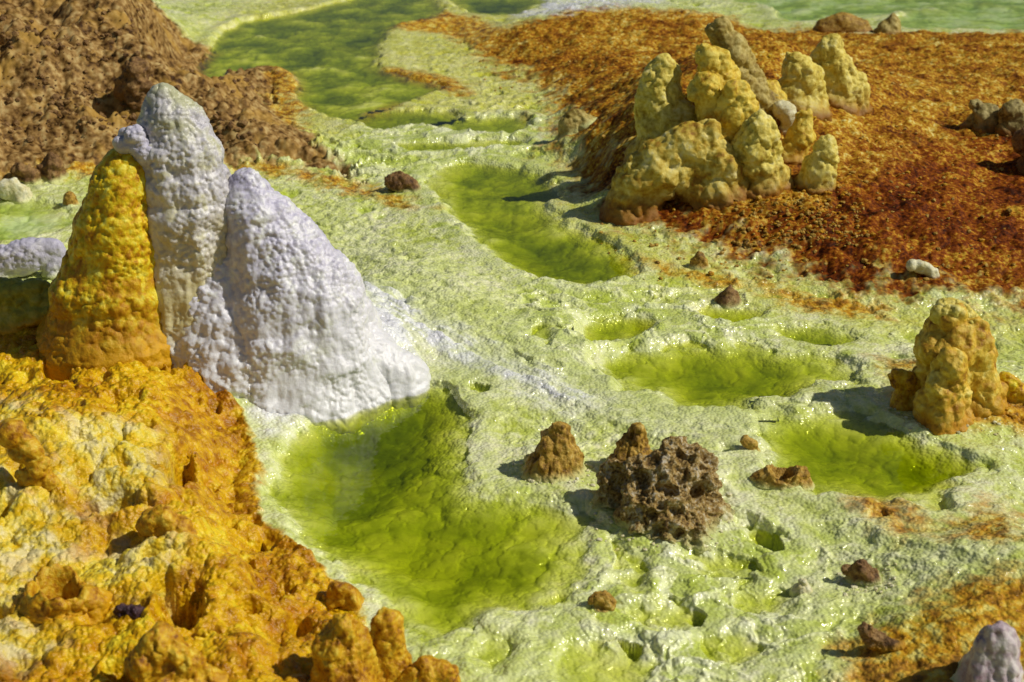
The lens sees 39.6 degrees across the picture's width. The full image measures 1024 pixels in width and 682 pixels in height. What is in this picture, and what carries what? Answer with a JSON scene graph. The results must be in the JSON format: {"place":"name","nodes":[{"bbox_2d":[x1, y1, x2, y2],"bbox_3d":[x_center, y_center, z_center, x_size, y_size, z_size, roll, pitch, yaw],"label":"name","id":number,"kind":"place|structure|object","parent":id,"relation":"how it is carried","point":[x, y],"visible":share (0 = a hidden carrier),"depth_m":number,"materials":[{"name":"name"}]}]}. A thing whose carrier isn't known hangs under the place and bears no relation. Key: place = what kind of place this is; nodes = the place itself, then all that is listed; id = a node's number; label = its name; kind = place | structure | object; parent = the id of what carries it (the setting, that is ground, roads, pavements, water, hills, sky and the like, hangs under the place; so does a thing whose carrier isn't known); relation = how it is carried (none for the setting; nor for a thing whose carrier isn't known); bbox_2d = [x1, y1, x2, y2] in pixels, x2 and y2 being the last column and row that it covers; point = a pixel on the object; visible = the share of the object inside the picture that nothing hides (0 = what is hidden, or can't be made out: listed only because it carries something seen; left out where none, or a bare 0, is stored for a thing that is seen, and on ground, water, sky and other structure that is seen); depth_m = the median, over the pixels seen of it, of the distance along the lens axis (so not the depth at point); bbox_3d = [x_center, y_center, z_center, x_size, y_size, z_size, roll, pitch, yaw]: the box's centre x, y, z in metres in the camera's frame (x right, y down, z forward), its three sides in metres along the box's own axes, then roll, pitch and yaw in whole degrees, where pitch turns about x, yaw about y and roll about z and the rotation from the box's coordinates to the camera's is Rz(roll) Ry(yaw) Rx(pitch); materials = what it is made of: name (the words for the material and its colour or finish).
{"place":"outdoors","nodes":[
{"label":"outdoors","id":0,"kind":"place"},
{"bbox_2d":[0,0,1023,681],"bbox_3d":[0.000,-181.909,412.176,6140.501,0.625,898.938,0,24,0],"label":"ground","id":1,"kind":"structure","parent":0,"point":[516,306],"depth_m":3.92,"materials":[{"name":"stone"}]},
{"bbox_2d":[0,177,32,203],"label":"salt lump","id":2,"kind":"object","parent":1,"relation":"on","point":[14,190],"visible":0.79,"depth_m":5.36,"materials":[{"name":"white stone"}]},
{"bbox_2d":[0,277,49,335],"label":"crust lobe","id":3,"kind":"object","parent":1,"relation":"on","point":[24,303],"visible":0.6,"depth_m":3.83,"materials":[{"name":"green stone"}]},
{"bbox_2d":[10,162,41,184],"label":"rock","id":4,"kind":"object","parent":1,"relation":"on","point":[23,173],"visible":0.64,"depth_m":5.56,"materials":[{"name":"brown stone"}]},
{"bbox_2d":[0,418,60,491],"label":"crust lump","id":5,"kind":"object","parent":1,"relation":"on","point":[20,442],"visible":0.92,"depth_m":3.04,"materials":[{"name":"stone"}]},
{"bbox_2d":[0,237,65,279],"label":"salt mound","id":6,"kind":"object","parent":1,"relation":"on","point":[24,257],"visible":0.83,"depth_m":4.59,"materials":[{"name":"white stone"}]},
{"bbox_2d":[36,151,68,183],"bbox_3d":[-1.826,-0.644,5.650,0.136,0.230,0.126,8,25,18],"label":"rock","id":7,"kind":"object","parent":1,"relation":"on","point":[50,168],"visible":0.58,"depth_m":5.60,"materials":[{"name":"brown stone"}]},
{"bbox_2d":[9,563,112,624],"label":"vent crater","id":8,"kind":"structure","parent":1,"relation":"on","point":[54,591],"depth_m":2.75},
{"bbox_2d":[63,191,79,205],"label":"rock","id":9,"kind":"object","parent":1,"relation":"on","point":[69,197],"visible":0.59,"depth_m":5.29,"materials":[{"name":"stone"}]},
{"bbox_2d":[36,124,173,380],"bbox_3d":[-1.060,-0.136,3.764,0.436,0.904,0.390,0,24,0],"label":"salt cone","id":10,"kind":"object","parent":1,"relation":"on","point":[104,311],"visible":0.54,"depth_m":3.65,"materials":[{"name":"yellow stone"}]},
{"bbox_2d":[0,6,257,149],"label":"brown rubble","id":11,"kind":"object","parent":1,"relation":"on","point":[60,103],"visible":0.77,"depth_m":6.05,"materials":[{"name":"brown stone"}]},
{"bbox_2d":[113,603,145,619],"bbox_3d":[-0.727,0.529,2.731,0.074,0.061,0.036,-6,25,-14],"label":"vent plug","id":12,"kind":"object","parent":1,"relation":"on","point":[132,611],"visible":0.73,"depth_m":2.72,"materials":[{"name":"purple stone"}]},
{"bbox_2d":[113,57,154,111],"bbox_3d":[-1.584,-1.046,6.065,0.247,0.336,0.193,0,24,0],"label":"boulder","id":13,"kind":"object","parent":1,"relation":"on","point":[133,84],"visible":0.59,"depth_m":6.00,"materials":[{"name":"brown stone"}]},
{"bbox_2d":[135,504,196,536],"bbox_3d":[-0.721,0.403,2.978,0.132,0.147,0.085,0,24,0],"label":"crust lump","id":14,"kind":"object","parent":1,"relation":"on","point":[159,520],"visible":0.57,"depth_m":2.94,"materials":[{"name":"stone"}]},
{"bbox_2d":[123,621,228,681],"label":"crust lump","id":15,"kind":"object","parent":1,"relation":"on","point":[162,651],"visible":1,"depth_m":2.51,"materials":[{"name":"stone"}]},
{"bbox_2d":[136,82,230,368],"bbox_3d":[-0.834,-0.128,3.806,0.381,1.143,0.337,0,24,0],"label":"salt cone","id":16,"kind":"object","parent":1,"relation":"on","point":[187,173],"visible":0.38,"depth_m":3.62,"materials":[{"name":"white stone"}]},
{"bbox_2d":[176,167,430,433],"bbox_3d":[-0.583,0.074,3.876,0.626,1.117,0.543,-18,30,-35],"label":"salt cone","id":17,"kind":"object","parent":1,"relation":"on","point":[284,313],"visible":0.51,"depth_m":3.70,"materials":[{"name":"white stone"}]},
{"bbox_2d":[321,581,363,610],"bbox_3d":[-0.351,0.542,2.943,0.094,0.104,0.056,0,24,0],"label":"rock","id":18,"kind":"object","parent":1,"relation":"on","point":[345,596],"depth_m":2.92,"materials":[{"name":"stone"}]},
{"bbox_2d":[307,613,378,681],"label":"amber spire","id":19,"kind":"structure","parent":1,"relation":"on","point":[342,648],"depth_m":2.57,"materials":[{"name":"stone"}]},
{"bbox_2d":[369,606,411,681],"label":"amber spire","id":20,"kind":"structure","parent":1,"relation":"on","point":[393,654],"depth_m":2.64,"materials":[{"name":"stone"}]},
{"bbox_2d":[384,171,421,192],"bbox_3d":[-0.414,-0.581,5.439,0.149,0.139,0.090,0,24,0],"label":"rock","id":21,"kind":"object","parent":1,"relation":"on","point":[399,181],"visible":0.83,"depth_m":5.41,"materials":[{"name":"brown stone"}]},
{"bbox_2d":[397,655,460,681],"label":"lump","id":22,"kind":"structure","parent":1,"relation":"on","point":[427,668],"depth_m":2.66,"materials":[{"name":"stone"}]},
{"bbox_2d":[520,421,586,483],"bbox_3d":[0.104,0.339,3.450,0.198,0.317,0.161,0,24,0],"label":"salt cone","id":23,"kind":"object","parent":1,"relation":"on","point":[556,455],"visible":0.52,"depth_m":3.39,"materials":[{"name":"stone"}]},
{"bbox_2d":[554,108,596,140],"bbox_3d":[0.267,-0.860,5.889,0.199,0.210,0.133,0,24,0],"label":"salt cone","id":24,"kind":"object","parent":1,"relation":"on","point":[573,121],"visible":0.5,"depth_m":5.83,"materials":[{"name":"stone"}]},
{"bbox_2d":[587,590,616,612],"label":"rock","id":25,"kind":"object","parent":1,"relation":"on","point":[603,601],"visible":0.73,"depth_m":2.92,"materials":[{"name":"stone"}]},
{"bbox_2d":[599,422,652,469],"bbox_3d":[0.286,0.311,3.443,0.147,0.254,0.135,11,26,24],"label":"salt cone","id":26,"kind":"object","parent":1,"relation":"on","point":[633,440],"visible":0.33,"depth_m":3.39,"materials":[{"name":"stone"}]},
{"bbox_2d":[623,53,697,162],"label":"salt spire","id":27,"kind":"structure","parent":1,"relation":"on","point":[662,105],"depth_m":5.13,"materials":[{"name":"stone"}]},
{"bbox_2d":[590,436,734,554],"bbox_3d":[0.346,0.378,3.232,0.330,0.300,0.282,0,24,0],"label":"porous rock","id":28,"kind":"object","parent":1,"relation":"on","point":[668,489],"visible":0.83,"depth_m":3.19,"materials":[{"name":"brown stone"}]},
{"bbox_2d":[599,118,750,225],"bbox_3d":[0.594,-0.520,5.065,0.586,0.552,0.289,0,24,0],"label":"crust mound","id":29,"kind":"object","parent":1,"relation":"on","point":[696,165],"visible":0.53,"depth_m":4.96,"materials":[{"name":"yellow stone"}]},
{"bbox_2d":[688,251,710,269],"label":"salt cone","id":30,"kind":"object","parent":1,"relation":"on","point":[699,260],"visible":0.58,"depth_m":4.65,"materials":[{"name":"stone"}]},
{"bbox_2d":[686,71,721,120],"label":"salt spire","id":31,"kind":"structure","parent":1,"relation":"on","point":[703,89],"depth_m":5.01,"materials":[{"name":"yellow stone"}]},
{"bbox_2d":[695,43,740,88],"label":"salt spire","id":32,"kind":"structure","parent":1,"relation":"on","point":[719,62],"depth_m":5.06,"materials":[{"name":"yellow stone"}]},
{"bbox_2d":[720,508,734,520],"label":"rock","id":33,"kind":"object","parent":1,"relation":"on","point":[727,516],"visible":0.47,"depth_m":3.22,"materials":[{"name":"beige stone"}]},
{"bbox_2d":[713,285,742,309],"bbox_3d":[0.674,-0.103,4.447,0.097,0.159,0.090,0,24,0],"label":"salt cone","id":34,"kind":"object","parent":1,"relation":"on","point":[728,297],"visible":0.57,"depth_m":4.41,"materials":[{"name":"brown stone"}]},
{"bbox_2d":[713,79,758,141],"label":"salt spire","id":35,"kind":"structure","parent":1,"relation":"on","point":[737,102],"depth_m":4.97,"materials":[{"name":"yellow stone"}]},
{"bbox_2d":[704,16,780,119],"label":"salt spire","id":36,"kind":"structure","parent":1,"relation":"on","point":[721,32],"depth_m":5.24,"materials":[{"name":"stone"}]},
{"bbox_2d":[479,38,1015,281],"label":"rust crumbs","id":37,"kind":"object","parent":1,"relation":"on","point":[819,222],"visible":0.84,"depth_m":4.84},
{"bbox_2d":[740,434,760,451],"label":"rock","id":38,"kind":"object","parent":1,"relation":"on","point":[747,442],"visible":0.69,"depth_m":3.48,"materials":[{"name":"brown stone"}]},
{"bbox_2d":[512,407,1000,596],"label":"salt crumbs","id":39,"kind":"object","parent":1,"relation":"on","point":[853,586],"visible":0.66,"depth_m":3.17,"materials":[{"name":"beige stone"}]},
{"bbox_2d":[730,109,793,199],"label":"salt spire","id":40,"kind":"structure","parent":1,"relation":"on","point":[756,144],"depth_m":4.95,"materials":[{"name":"stone"}]},
{"bbox_2d":[767,80,786,100],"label":"salt spire","id":41,"kind":"structure","parent":1,"relation":"on","point":[774,86],"depth_m":5.32,"materials":[{"name":"yellow stone"}]},
{"bbox_2d":[749,464,814,491],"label":"vent crater","id":42,"kind":"structure","parent":1,"relation":"on","point":[767,477],"depth_m":3.34},
{"bbox_2d":[772,99,796,137],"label":"salt spire","id":43,"kind":"structure","parent":1,"relation":"on","point":[783,111],"depth_m":5.27,"materials":[{"name":"white stone"}]},
{"bbox_2d":[781,108,815,164],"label":"salt spire","id":44,"kind":"structure","parent":1,"relation":"on","point":[798,140],"depth_m":5.13,"materials":[{"name":"yellow stone"}]},
{"bbox_2d":[789,578,812,596],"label":"rock","id":45,"kind":"object","parent":1,"relation":"on","point":[802,586],"visible":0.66,"depth_m":2.97,"materials":[{"name":"beige stone"}]},
{"bbox_2d":[777,51,832,121],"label":"salt spire","id":46,"kind":"structure","parent":1,"relation":"on","point":[802,82],"depth_m":5.43,"materials":[{"name":"stone"}]},
{"bbox_2d":[793,134,839,195],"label":"salt spire","id":47,"kind":"structure","parent":1,"relation":"on","point":[817,175],"depth_m":4.97,"materials":[{"name":"stone"}]},
{"bbox_2d":[650,51,1016,419],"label":"yellow crumbs","id":48,"kind":"object","parent":1,"relation":"on","point":[838,232],"visible":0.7,"depth_m":4.86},
{"bbox_2d":[810,33,872,115],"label":"salt spire","id":49,"kind":"structure","parent":1,"relation":"on","point":[847,86],"depth_m":5.58,"materials":[{"name":"stone"}]},
{"bbox_2d":[812,12,872,32],"bbox_3d":[1.911,-1.778,8.220,0.356,0.245,0.142,0,24,0],"label":"crust mound","id":50,"kind":"object","parent":1,"relation":"on","point":[839,22],"visible":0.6,"depth_m":8.16,"materials":[{"name":"brown stone"}]},
{"bbox_2d":[841,559,881,586],"bbox_3d":[0.736,0.503,3.002,0.091,0.105,0.060,0,24,0],"label":"rock","id":51,"kind":"object","parent":1,"relation":"on","point":[856,572],"visible":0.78,"depth_m":2.98,"materials":[{"name":"brown stone"}]},
{"bbox_2d":[857,621,905,653],"bbox_3d":[0.717,0.598,2.767,0.099,0.116,0.063,0,24,0],"label":"rock","id":52,"kind":"object","parent":1,"relation":"on","point":[873,639],"visible":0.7,"depth_m":2.74,"materials":[{"name":"brown stone"}]},
{"bbox_2d":[872,13,901,34],"bbox_3d":[2.150,-1.742,8.168,0.180,0.281,0.161,0,24,0],"label":"salt cone","id":53,"kind":"object","parent":1,"relation":"on","point":[890,24],"visible":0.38,"depth_m":8.10,"materials":[{"name":"stone"}]},
{"bbox_2d":[906,259,939,278],"bbox_3d":[1.309,-0.218,4.527,0.116,0.087,0.046,0,24,0],"label":"salt lump","id":54,"kind":"object","parent":1,"relation":"on","point":[926,269],"visible":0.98,"depth_m":4.51,"materials":[{"name":"beige stone"}]},
{"bbox_2d":[887,297,1023,435],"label":"salt cone","id":55,"kind":"object","parent":1,"relation":"on","point":[953,381],"visible":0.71,"depth_m":3.59,"materials":[{"name":"stone"}]},
{"bbox_2d":[959,99,998,133],"bbox_3d":[1.903,-0.849,5.761,0.197,0.264,0.157,0,24,0],"label":"rock","id":56,"kind":"object","parent":1,"relation":"on","point":[984,117],"visible":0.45,"depth_m":5.70,"materials":[{"name":"grey stone"}]},
{"bbox_2d":[950,620,1023,681],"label":"salt cone","id":57,"kind":"object","parent":1,"relation":"on","point":[992,654],"visible":1,"depth_m":2.57,"materials":[{"name":"white stone"}]},
{"bbox_2d":[995,98,1023,136],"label":"rock","id":58,"kind":"object","parent":1,"relation":"on","point":[1011,117],"visible":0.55,"depth_m":5.64,"materials":[{"name":"grey stone"}]},
{"bbox_2d":[1011,126,1023,173],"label":"rock","id":59,"kind":"object","parent":1,"relation":"on","point":[1017,140],"visible":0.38,"depth_m":5.34,"materials":[{"name":"brown stone"}]}
]}

